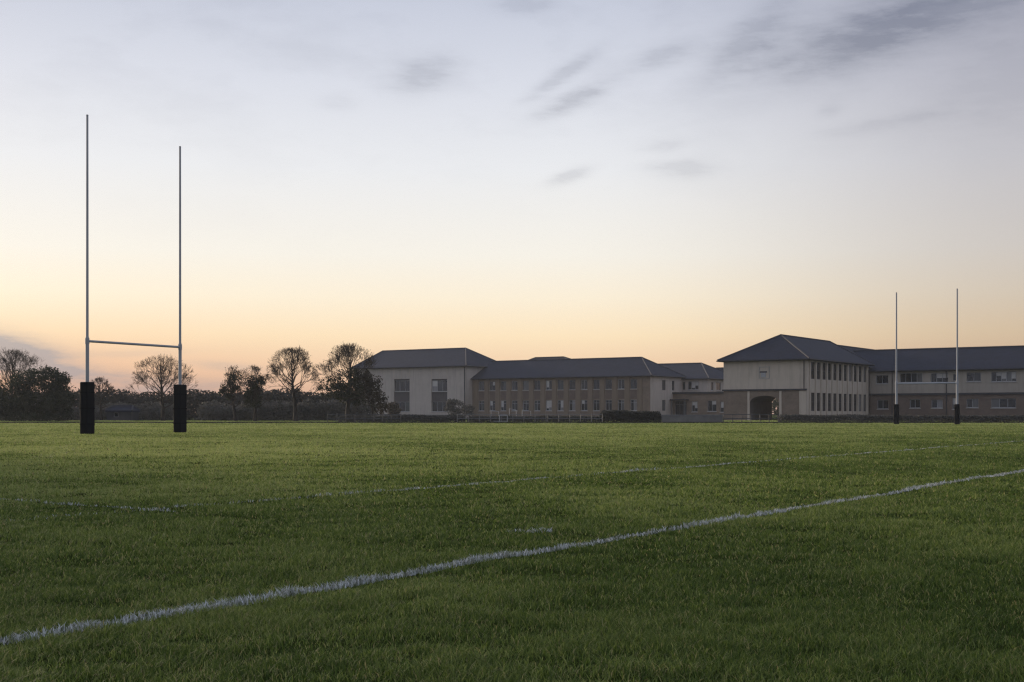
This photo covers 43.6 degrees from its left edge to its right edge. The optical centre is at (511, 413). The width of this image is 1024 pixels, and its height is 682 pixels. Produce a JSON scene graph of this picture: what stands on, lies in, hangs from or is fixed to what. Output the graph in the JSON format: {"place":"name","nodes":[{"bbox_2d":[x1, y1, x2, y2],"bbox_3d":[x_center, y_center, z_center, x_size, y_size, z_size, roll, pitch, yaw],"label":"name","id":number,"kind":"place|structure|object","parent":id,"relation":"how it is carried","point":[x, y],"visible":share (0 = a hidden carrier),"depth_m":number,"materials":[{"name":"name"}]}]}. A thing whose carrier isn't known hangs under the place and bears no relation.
{"place":"outdoors","nodes":[
{"label":"outdoors","id":0,"kind":"place"},
{"bbox_2d":[0,414,1023,681],"bbox_3d":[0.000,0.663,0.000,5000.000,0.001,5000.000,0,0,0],"label":"ground","id":1,"kind":"structure","parent":0,"point":[458,546],"depth_m":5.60,"materials":[{"name":"green plant"}]},
{"bbox_2d":[0,347,50,419],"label":"bare tree","id":2,"kind":"object","parent":1,"relation":"on","point":[11,362],"visible":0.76,"depth_m":121.71,"materials":[{"name":"brown plant"}]},
{"bbox_2d":[0,365,79,420],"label":"dark tree","id":3,"kind":"object","parent":1,"relation":"on","point":[55,394],"visible":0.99,"depth_m":111.18,"materials":[{"name":"green plant"}]},
{"bbox_2d":[1,401,172,419],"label":"undergrowth","id":4,"kind":"object","parent":1,"relation":"on","point":[151,411],"visible":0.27,"depth_m":126.81,"materials":[{"name":"green plant"}]},
{"bbox_2d":[3,497,175,511],"bbox_3d":[-5.261,0.637,10.556,7.239,0.044,0.081,0,0,34],"label":"pitch line","id":5,"kind":"object","parent":1,"relation":"on","point":[152,509],"visible":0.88,"depth_m":9.09,"materials":[{"name":"paint"}]},
{"bbox_2d":[92,377,118,419],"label":"bare tree","id":6,"kind":"object","parent":1,"relation":"on","point":[110,388],"visible":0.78,"depth_m":124.97,"materials":[{"name":"brown plant"}]},
{"bbox_2d":[105,405,140,420],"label":"shed","id":7,"kind":"structure","parent":1,"relation":"on","point":[123,412],"depth_m":123.97,"materials":[{"name":"grey"}]},
{"bbox_2d":[79,115,186,433],"bbox_3d":[-12.628,-4.472,42.950,0.343,10.270,4.558,0,0,29],"label":"rugby goal","id":8,"kind":"object","parent":1,"relation":"on","point":[87,406],"visible":0.94,"depth_m":41.11,"materials":[{"name":"white paint"}]},
{"bbox_2d":[125,353,199,420],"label":"bare tree","id":9,"kind":"object","parent":1,"relation":"on","point":[161,377],"visible":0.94,"depth_m":117.32,"materials":[{"name":"brown plant"}]},
{"bbox_2d":[1,388,364,419],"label":"woodland","id":10,"kind":"object","parent":1,"relation":"on","point":[195,398],"visible":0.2,"depth_m":135.11,"materials":[{"name":"green plant"}]},
{"bbox_2d":[217,365,245,420],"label":"ivy tree","id":11,"kind":"object","parent":1,"relation":"on","point":[233,389],"visible":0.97,"depth_m":115.80,"materials":[{"name":"green plant"}]},
{"bbox_2d":[239,364,272,420],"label":"ivy tree","id":12,"kind":"object","parent":1,"relation":"on","point":[252,394],"visible":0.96,"depth_m":114.78,"materials":[{"name":"green plant"}]},
{"bbox_2d":[196,398,377,420],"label":"undergrowth","id":13,"kind":"object","parent":1,"relation":"on","point":[280,410],"visible":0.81,"depth_m":120.70,"materials":[{"name":"green plant"}]},
{"bbox_2d":[263,346,322,420],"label":"bare tree","id":14,"kind":"object","parent":1,"relation":"on","point":[286,351],"visible":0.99,"depth_m":111.78,"materials":[{"name":"brown plant"}]},
{"bbox_2d":[312,343,377,420],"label":"ivy tree","id":15,"kind":"object","parent":1,"relation":"on","point":[353,397],"visible":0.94,"depth_m":111.52,"materials":[{"name":"green plant"}]},
{"bbox_2d":[327,414,400,421],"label":"rail fence","id":16,"kind":"object","parent":1,"relation":"on","point":[364,418],"visible":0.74,"depth_m":95.48,"materials":[{"name":"metal"}]},
{"bbox_2d":[360,369,388,415],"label":"evergreen shrub","id":17,"kind":"object","parent":1,"relation":"on","point":[376,395],"visible":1,"depth_m":110.87,"materials":[{"name":"green plant"}]},
{"bbox_2d":[386,402,400,413],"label":"bush","id":18,"kind":"object","parent":1,"relation":"on","point":[394,406],"visible":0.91,"depth_m":171.65,"materials":[{"name":"green plant"}]},
{"bbox_2d":[338,414,465,421],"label":"hedge","id":19,"kind":"object","parent":1,"relation":"on","point":[428,418],"visible":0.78,"depth_m":97.17,"materials":[{"name":"green plant"}]},
{"bbox_2d":[353,347,495,417],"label":"school hall","id":20,"kind":"structure","parent":1,"relation":"on","point":[424,381],"depth_m":195.01,"materials":[{"name":"beige paint"}]},
{"bbox_2d":[395,380,409,391],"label":"window","id":21,"kind":"structure","parent":20,"relation":"in","point":[400,385],"depth_m":196.94,"materials":[{"name":"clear glass"}]},
{"bbox_2d":[395,402,409,411],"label":"window","id":22,"kind":"structure","parent":20,"relation":"in","point":[404,406],"depth_m":196.70,"materials":[{"name":"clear glass"}]},
{"bbox_2d":[431,380,446,391],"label":"window","id":23,"kind":"structure","parent":20,"relation":"in","point":[437,385],"depth_m":192.99,"materials":[{"name":"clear glass"}]},
{"bbox_2d":[432,402,446,411],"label":"window","id":24,"kind":"structure","parent":20,"relation":"in","point":[436,406],"depth_m":193.09,"materials":[{"name":"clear glass"}]},
{"bbox_2d":[444,398,467,414],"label":"bush","id":25,"kind":"object","parent":1,"relation":"on","point":[452,404],"visible":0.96,"depth_m":171.76,"materials":[{"name":"green plant"}]},
{"bbox_2d":[461,404,474,415],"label":"bush","id":26,"kind":"object","parent":1,"relation":"on","point":[470,411],"visible":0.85,"depth_m":176.06,"materials":[{"name":"green plant"}]},
{"bbox_2d":[457,414,545,421],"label":"rail fence","id":27,"kind":"object","parent":1,"relation":"on","point":[479,418],"visible":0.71,"depth_m":95.48,"materials":[{"name":"metal"}]},
{"bbox_2d":[0,469,1023,644],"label":"pitch line","id":28,"kind":"object","parent":1,"relation":"on","point":[369,580],"visible":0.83,"depth_m":5.03,"materials":[{"name":"paint"}]},
{"bbox_2d":[0,422,1023,422],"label":"kerb","id":29,"kind":"structure","parent":1,"relation":"on","point":[517,422],"depth_m":90.80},
{"bbox_2d":[507,528,552,532],"bbox_3d":[0.104,0.639,7.090,0.278,0.031,0.127,0,0,0],"label":"pitch line","id":30,"kind":"object","parent":1,"relation":"on","point":[537,530],"visible":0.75,"depth_m":7.08,"materials":[{"name":"paint"}]},
{"bbox_2d":[466,415,600,421],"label":"hedge","id":31,"kind":"object","parent":1,"relation":"on","point":[531,420],"visible":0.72,"depth_m":97.17,"materials":[{"name":"green plant"}]},
{"bbox_2d":[548,414,602,421],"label":"rail fence","id":32,"kind":"object","parent":1,"relation":"on","point":[569,418],"visible":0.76,"depth_m":95.48,"materials":[{"name":"metal"}]},
{"bbox_2d":[471,357,686,418],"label":"classroom block","id":33,"kind":"structure","parent":1,"relation":"on","point":[575,386],"depth_m":182.59,"materials":[{"name":"brown brick"}]},
{"bbox_2d":[479,382,483,390],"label":"window","id":34,"kind":"structure","parent":33,"relation":"in","point":[481,384],"depth_m":190.65,"materials":[{"name":"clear glass"}]},
{"bbox_2d":[479,401,483,410],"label":"window","id":35,"kind":"structure","parent":33,"relation":"in","point":[481,403],"depth_m":190.65,"materials":[{"name":"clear glass"}]},
{"bbox_2d":[490,381,494,390],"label":"window","id":36,"kind":"structure","parent":33,"relation":"in","point":[492,384],"depth_m":189.58,"materials":[{"name":"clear glass"}]},
{"bbox_2d":[490,401,494,410],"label":"window","id":37,"kind":"structure","parent":33,"relation":"in","point":[492,403],"depth_m":189.56,"materials":[{"name":"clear glass"}]},
{"bbox_2d":[500,381,506,390],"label":"window","id":38,"kind":"structure","parent":33,"relation":"in","point":[503,383],"depth_m":188.48,"materials":[{"name":"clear glass"}]},
{"bbox_2d":[501,401,505,410],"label":"window","id":39,"kind":"structure","parent":33,"relation":"in","point":[503,403],"depth_m":188.48,"materials":[{"name":"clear glass"}]},
{"bbox_2d":[511,381,517,390],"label":"window","id":40,"kind":"structure","parent":33,"relation":"in","point":[514,383],"depth_m":187.38,"materials":[{"name":"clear glass"}]},
{"bbox_2d":[512,401,516,410],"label":"window","id":41,"kind":"structure","parent":33,"relation":"in","point":[514,403],"depth_m":187.38,"materials":[{"name":"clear glass"}]},
{"bbox_2d":[522,381,528,390],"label":"window","id":42,"kind":"structure","parent":33,"relation":"in","point":[525,383],"depth_m":186.24,"materials":[{"name":"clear glass"}]},
{"bbox_2d":[523,400,528,410],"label":"window","id":43,"kind":"structure","parent":33,"relation":"in","point":[525,402],"depth_m":186.24,"materials":[{"name":"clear glass"}]},
{"bbox_2d":[534,381,540,390],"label":"window","id":44,"kind":"structure","parent":33,"relation":"in","point":[537,383],"depth_m":185.15,"materials":[{"name":"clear glass"}]},
{"bbox_2d":[535,400,539,410],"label":"window","id":45,"kind":"structure","parent":33,"relation":"in","point":[537,402],"depth_m":185.15,"materials":[{"name":"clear glass"}]},
{"bbox_2d":[546,380,551,389],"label":"window","id":46,"kind":"structure","parent":33,"relation":"in","point":[548,383],"depth_m":184.02,"materials":[{"name":"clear glass"}]},
{"bbox_2d":[546,400,551,410],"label":"window","id":47,"kind":"structure","parent":33,"relation":"in","point":[548,402],"depth_m":184.07,"materials":[{"name":"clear glass"}]},
{"bbox_2d":[558,380,562,389],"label":"window","id":48,"kind":"structure","parent":33,"relation":"in","point":[560,382],"depth_m":182.99,"materials":[{"name":"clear glass"}]},
{"bbox_2d":[558,400,562,410],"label":"window","id":49,"kind":"structure","parent":33,"relation":"in","point":[560,402],"depth_m":182.99,"materials":[{"name":"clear glass"}]},
{"bbox_2d":[570,380,574,389],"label":"window","id":50,"kind":"structure","parent":33,"relation":"in","point":[572,382],"depth_m":181.88,"materials":[{"name":"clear glass"}]},
{"bbox_2d":[570,400,574,410],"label":"window","id":51,"kind":"structure","parent":33,"relation":"in","point":[572,402],"depth_m":181.88,"materials":[{"name":"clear glass"}]},
{"bbox_2d":[581,380,587,389],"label":"window","id":52,"kind":"structure","parent":33,"relation":"in","point":[584,382],"depth_m":180.77,"materials":[{"name":"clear glass"}]},
{"bbox_2d":[582,400,586,410],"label":"window","id":53,"kind":"structure","parent":33,"relation":"in","point":[584,402],"depth_m":180.77,"materials":[{"name":"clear glass"}]},
{"bbox_2d":[593,380,599,389],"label":"window","id":54,"kind":"structure","parent":33,"relation":"in","point":[596,382],"depth_m":179.71,"materials":[{"name":"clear glass"}]},
{"bbox_2d":[594,400,598,410],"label":"window","id":55,"kind":"structure","parent":33,"relation":"in","point":[596,402],"depth_m":179.71,"materials":[{"name":"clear glass"}]},
{"bbox_2d":[605,379,611,389],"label":"window","id":56,"kind":"structure","parent":33,"relation":"in","point":[608,382],"depth_m":178.53,"materials":[{"name":"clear glass"}]},
{"bbox_2d":[606,400,611,409],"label":"window","id":57,"kind":"structure","parent":33,"relation":"in","point":[608,402],"depth_m":178.58,"materials":[{"name":"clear glass"}]},
{"bbox_2d":[617,379,624,389],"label":"window","id":58,"kind":"structure","parent":33,"relation":"in","point":[620,381],"depth_m":177.45,"materials":[{"name":"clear glass"}]},
{"bbox_2d":[618,400,623,410],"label":"window","id":59,"kind":"structure","parent":33,"relation":"in","point":[620,402],"depth_m":177.53,"materials":[{"name":"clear glass"}]},
{"bbox_2d":[631,379,636,388],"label":"window","id":60,"kind":"structure","parent":33,"relation":"in","point":[633,381],"depth_m":176.39,"materials":[{"name":"grey glass"}]},
{"bbox_2d":[631,400,636,410],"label":"window","id":61,"kind":"structure","parent":33,"relation":"in","point":[633,402],"depth_m":176.39,"materials":[{"name":"grey glass"}]},
{"bbox_2d":[662,400,664,410],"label":"window","id":62,"kind":"structure","parent":33,"relation":"in","point":[663,401],"depth_m":178.40,"materials":[{"name":"grey glass"}]},
{"bbox_2d":[148,440,1023,509],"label":"pitch line","id":63,"kind":"object","parent":1,"relation":"on","point":[635,469],"visible":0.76,"depth_m":12.73,"materials":[{"name":"paint"}]},
{"bbox_2d":[600,410,660,421],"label":"hedge","id":64,"kind":"object","parent":1,"relation":"on","point":[635,416],"visible":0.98,"depth_m":96.91,"materials":[{"name":"green plant"}]},
{"bbox_2d":[659,362,723,414],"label":"entrance block","id":65,"kind":"structure","parent":1,"relation":"on","point":[702,393],"depth_m":181.08,"materials":[{"name":"beige paint"}]},
{"bbox_2d":[676,401,686,414],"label":"door","id":66,"kind":"structure","parent":65,"relation":"in","point":[679,404],"depth_m":180.00,"materials":[{"name":"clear glass"}]},
{"bbox_2d":[688,381,697,389],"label":"window","id":67,"kind":"structure","parent":65,"relation":"in","point":[692,385],"depth_m":182.39,"materials":[{"name":"grey glass"}]},
{"bbox_2d":[692,401,697,411],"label":"window","id":68,"kind":"structure","parent":65,"relation":"in","point":[694,403],"depth_m":178.73,"materials":[{"name":"grey glass"}]},
{"bbox_2d":[707,401,716,411],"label":"window","id":69,"kind":"structure","parent":65,"relation":"in","point":[711,404],"depth_m":177.27,"materials":[{"name":"grey glass"}]},
{"bbox_2d":[716,382,720,390],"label":"window","id":70,"kind":"structure","parent":65,"relation":"in","point":[718,384],"depth_m":184.43,"materials":[{"name":"grey glass"}]},
{"bbox_2d":[720,402,723,412],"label":"window","id":71,"kind":"structure","parent":65,"relation":"in","point":[722,403],"depth_m":176.41,"materials":[{"name":"grey glass"}]},
{"bbox_2d":[661,415,722,421],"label":"garden wall","id":72,"kind":"structure","parent":1,"relation":"on","point":[691,418],"depth_m":96.50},
{"bbox_2d":[723,414,778,421],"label":"rail fence","id":73,"kind":"object","parent":1,"relation":"on","point":[741,418],"visible":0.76,"depth_m":95.48,"materials":[{"name":"metal"}]},
{"bbox_2d":[772,398,778,415],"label":"pale tree","id":74,"kind":"object","parent":1,"relation":"on","point":[775,403],"visible":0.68,"depth_m":175.95,"materials":[{"name":"green plant"}]},
{"bbox_2d":[716,334,874,419],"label":"gatehouse block","id":75,"kind":"structure","parent":1,"relation":"on","point":[794,375],"depth_m":134.15,"materials":[{"name":"beige paint"}]},
{"bbox_2d":[811,362,813,378],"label":"window","id":76,"kind":"structure","parent":75,"relation":"in","point":[812,363],"depth_m":131.71,"materials":[{"name":"black glass"}]},
{"bbox_2d":[811,393,813,410],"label":"window","id":77,"kind":"structure","parent":75,"relation":"in","point":[812,394],"depth_m":131.71,"materials":[{"name":"black glass"}]},
{"bbox_2d":[817,362,819,378],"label":"window","id":78,"kind":"structure","parent":75,"relation":"in","point":[818,363],"depth_m":133.16,"materials":[{"name":"black glass"}]},
{"bbox_2d":[817,393,819,410],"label":"window","id":79,"kind":"structure","parent":75,"relation":"in","point":[818,394],"depth_m":133.16,"materials":[{"name":"black glass"}]},
{"bbox_2d":[823,363,824,379],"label":"window","id":80,"kind":"structure","parent":75,"relation":"in","point":[823,363],"depth_m":134.48,"materials":[{"name":"black glass"}]},
{"bbox_2d":[823,393,824,410],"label":"window","id":81,"kind":"structure","parent":75,"relation":"in","point":[823,393],"depth_m":134.48,"materials":[{"name":"black glass"}]},
{"bbox_2d":[828,363,830,379],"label":"window","id":82,"kind":"structure","parent":75,"relation":"in","point":[829,364],"depth_m":135.89,"materials":[{"name":"black glass"}]},
{"bbox_2d":[828,393,830,410],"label":"window","id":83,"kind":"structure","parent":75,"relation":"in","point":[829,394],"depth_m":135.89,"materials":[{"name":"black glass"}]},
{"bbox_2d":[833,364,835,379],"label":"window","id":84,"kind":"structure","parent":75,"relation":"in","point":[834,365],"depth_m":137.15,"materials":[{"name":"black glass"}]},
{"bbox_2d":[833,393,835,410],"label":"window","id":85,"kind":"structure","parent":75,"relation":"in","point":[834,395],"depth_m":137.15,"materials":[{"name":"black glass"}]},
{"bbox_2d":[839,364,840,380],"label":"window","id":86,"kind":"structure","parent":75,"relation":"in","point":[839,364],"depth_m":138.55,"materials":[{"name":"black glass"}]},
{"bbox_2d":[839,394,840,410],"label":"window","id":87,"kind":"structure","parent":75,"relation":"in","point":[839,394],"depth_m":138.57,"materials":[{"name":"black glass"}]},
{"bbox_2d":[844,394,845,410],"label":"window","id":88,"kind":"structure","parent":75,"relation":"in","point":[844,394],"depth_m":139.89,"materials":[{"name":"black glass"}]},
{"bbox_2d":[849,394,850,410],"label":"window","id":89,"kind":"structure","parent":75,"relation":"in","point":[849,394],"depth_m":141.23,"materials":[{"name":"black glass"}]},
{"bbox_2d":[854,394,855,410],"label":"window","id":90,"kind":"structure","parent":75,"relation":"in","point":[854,394],"depth_m":142.62,"materials":[{"name":"black glass"}]},
{"bbox_2d":[859,394,860,410],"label":"window","id":91,"kind":"structure","parent":75,"relation":"in","point":[859,394],"depth_m":144.02,"materials":[{"name":"black glass"}]},
{"bbox_2d":[777,414,914,421],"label":"hedge","id":92,"kind":"object","parent":1,"relation":"on","point":[845,418],"visible":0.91,"depth_m":97.19,"materials":[{"name":"green plant"}]},
{"bbox_2d":[894,289,959,423],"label":"rugby goal","id":93,"kind":"object","parent":1,"relation":"on","point":[956,413],"visible":0.91,"depth_m":79.00,"materials":[{"name":"white paint"}]},
{"bbox_2d":[853,345,1023,419],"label":"wing","id":94,"kind":"structure","parent":1,"relation":"on","point":[991,380],"depth_m":142.42,"materials":[{"name":"beige paint"}]},
{"bbox_2d":[876,375,887,383],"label":"window","id":95,"kind":"structure","parent":94,"relation":"in","point":[880,379],"depth_m":145.82,"materials":[{"name":"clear glass"}]},
{"bbox_2d":[877,400,888,409],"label":"window","id":96,"kind":"structure","parent":94,"relation":"in","point":[882,404],"depth_m":145.75,"materials":[{"name":"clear glass"}]},
{"bbox_2d":[900,373,921,382],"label":"window","id":97,"kind":"structure","parent":94,"relation":"in","point":[904,377],"depth_m":143.95,"materials":[{"name":"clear glass"}]},
{"bbox_2d":[909,399,920,408],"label":"window","id":98,"kind":"structure","parent":94,"relation":"in","point":[914,403],"depth_m":143.74,"materials":[{"name":"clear glass"}]},
{"bbox_2d":[931,400,942,408],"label":"window","id":99,"kind":"structure","parent":94,"relation":"in","point":[936,404],"depth_m":142.37,"materials":[{"name":"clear glass"}]},
{"bbox_2d":[931,373,947,381],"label":"window","id":100,"kind":"structure","parent":94,"relation":"in","point":[935,377],"depth_m":142.29,"materials":[{"name":"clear glass"}]},
{"bbox_2d":[967,399,977,407],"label":"window","id":101,"kind":"structure","parent":94,"relation":"in","point":[971,403],"depth_m":140.27,"materials":[{"name":"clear glass"}]},
{"bbox_2d":[967,373,980,381],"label":"window","id":102,"kind":"structure","parent":94,"relation":"in","point":[971,377],"depth_m":140.22,"materials":[{"name":"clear glass"}]},
{"bbox_2d":[990,398,1015,408],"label":"window","id":103,"kind":"structure","parent":94,"relation":"in","point":[999,403],"depth_m":138.47,"materials":[{"name":"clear glass"}]},
{"bbox_2d":[991,372,1016,381],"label":"window","id":104,"kind":"structure","parent":94,"relation":"in","point":[995,376],"depth_m":138.47,"materials":[{"name":"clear glass"}]},
{"bbox_2d":[913,414,1023,421],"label":"hedge","id":105,"kind":"object","parent":1,"relation":"on","point":[968,418],"visible":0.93,"depth_m":97.17,"materials":[{"name":"green plant"}]},
{"bbox_2d":[0,0,1023,413],"label":"sky","id":106,"kind":"structure","parent":0,"point":[657,181],"materials":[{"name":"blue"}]},
{"bbox_2d":[529,356,570,359],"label":"block","id":107,"kind":"structure","parent":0,"point":[556,357],"depth_m":202.07,"materials":[{"name":"grey brick"}]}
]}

